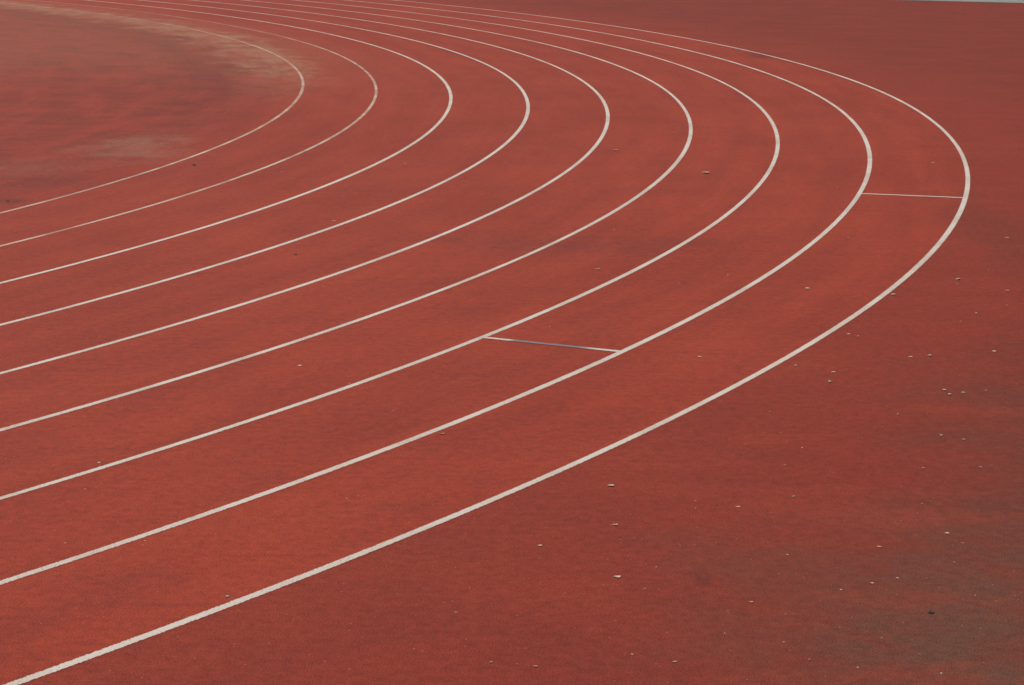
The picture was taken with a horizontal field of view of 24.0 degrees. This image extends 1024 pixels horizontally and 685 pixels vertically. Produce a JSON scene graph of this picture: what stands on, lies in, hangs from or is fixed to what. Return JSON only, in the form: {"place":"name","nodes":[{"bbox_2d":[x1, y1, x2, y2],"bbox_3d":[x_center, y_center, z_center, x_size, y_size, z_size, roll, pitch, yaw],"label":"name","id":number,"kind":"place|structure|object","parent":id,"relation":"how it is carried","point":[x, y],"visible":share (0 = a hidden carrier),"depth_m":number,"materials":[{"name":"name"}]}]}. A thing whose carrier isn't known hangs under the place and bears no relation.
{"place":"outdoors","nodes":[
{"label":"outdoors","id":0,"kind":"place"},
{"bbox_2d":[0,0,1023,684],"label":"running track","id":1,"kind":"structure","parent":0,"point":[862,412],"depth_m":19.08,"materials":[{"name":"red rubber"}]},
{"bbox_2d":[0,2,304,213],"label":"lane line","id":2,"kind":"object","parent":1,"relation":"on","point":[296,99],"visible":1,"depth_m":33.92,"materials":[{"name":"paint"}]},
{"bbox_2d":[0,0,377,246],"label":"lane line","id":3,"kind":"object","parent":1,"relation":"on","point":[367,109],"visible":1,"depth_m":31.28,"materials":[{"name":"paint"}]},
{"bbox_2d":[0,0,452,283],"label":"lane line","id":4,"kind":"object","parent":1,"relation":"on","point":[421,137],"visible":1,"depth_m":28.66,"materials":[{"name":"white paint"}]},
{"bbox_2d":[0,0,529,325],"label":"lane line","id":5,"kind":"object","parent":1,"relation":"on","point":[524,121],"visible":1,"depth_m":26.02,"materials":[{"name":"white paint"}]},
{"bbox_2d":[0,0,609,373],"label":"lane line","id":6,"kind":"object","parent":1,"relation":"on","point":[601,137],"visible":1,"depth_m":23.84,"materials":[{"name":"white paint"}]},
{"bbox_2d":[0,0,692,430],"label":"lane line","id":7,"kind":"object","parent":1,"relation":"on","point":[678,160],"visible":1,"depth_m":21.42,"materials":[{"name":"white paint"}]},
{"bbox_2d":[0,0,779,499],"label":"lane line","id":8,"kind":"object","parent":1,"relation":"on","point":[766,174],"visible":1,"depth_m":19.50,"materials":[{"name":"white paint"}]},
{"bbox_2d":[0,0,871,584],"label":"lane line","id":9,"kind":"object","parent":1,"relation":"on","point":[494,406],"visible":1,"depth_m":17.19,"materials":[{"name":"white paint"}]},
{"bbox_2d":[2,0,969,684],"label":"lane line","id":10,"kind":"object","parent":1,"relation":"on","point":[484,502],"visible":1,"depth_m":15.02,"materials":[{"name":"white paint"}]},
{"bbox_2d":[478,336,620,351],"bbox_3d":[0.292,0.011,19.101,1.220,0.001,0.066,6,12,24],"label":"stagger mark","id":11,"kind":"object","parent":1,"relation":"on","point":[549,344],"visible":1,"depth_m":19.09,"materials":[{"name":"paint"}]},
{"bbox_2d":[861,193,963,197],"bbox_3d":[4.649,-1.708,27.945,1.180,0.001,0.070,3,12,12],"label":"stagger mark","id":12,"kind":"object","parent":1,"relation":"on","point":[913,195],"visible":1,"depth_m":27.94,"materials":[{"name":"paint"}]},
{"bbox_2d":[906,0,1023,3],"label":"concrete path","id":13,"kind":"structure","parent":0,"point":[1003,1],"depth_m":68.22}
]}

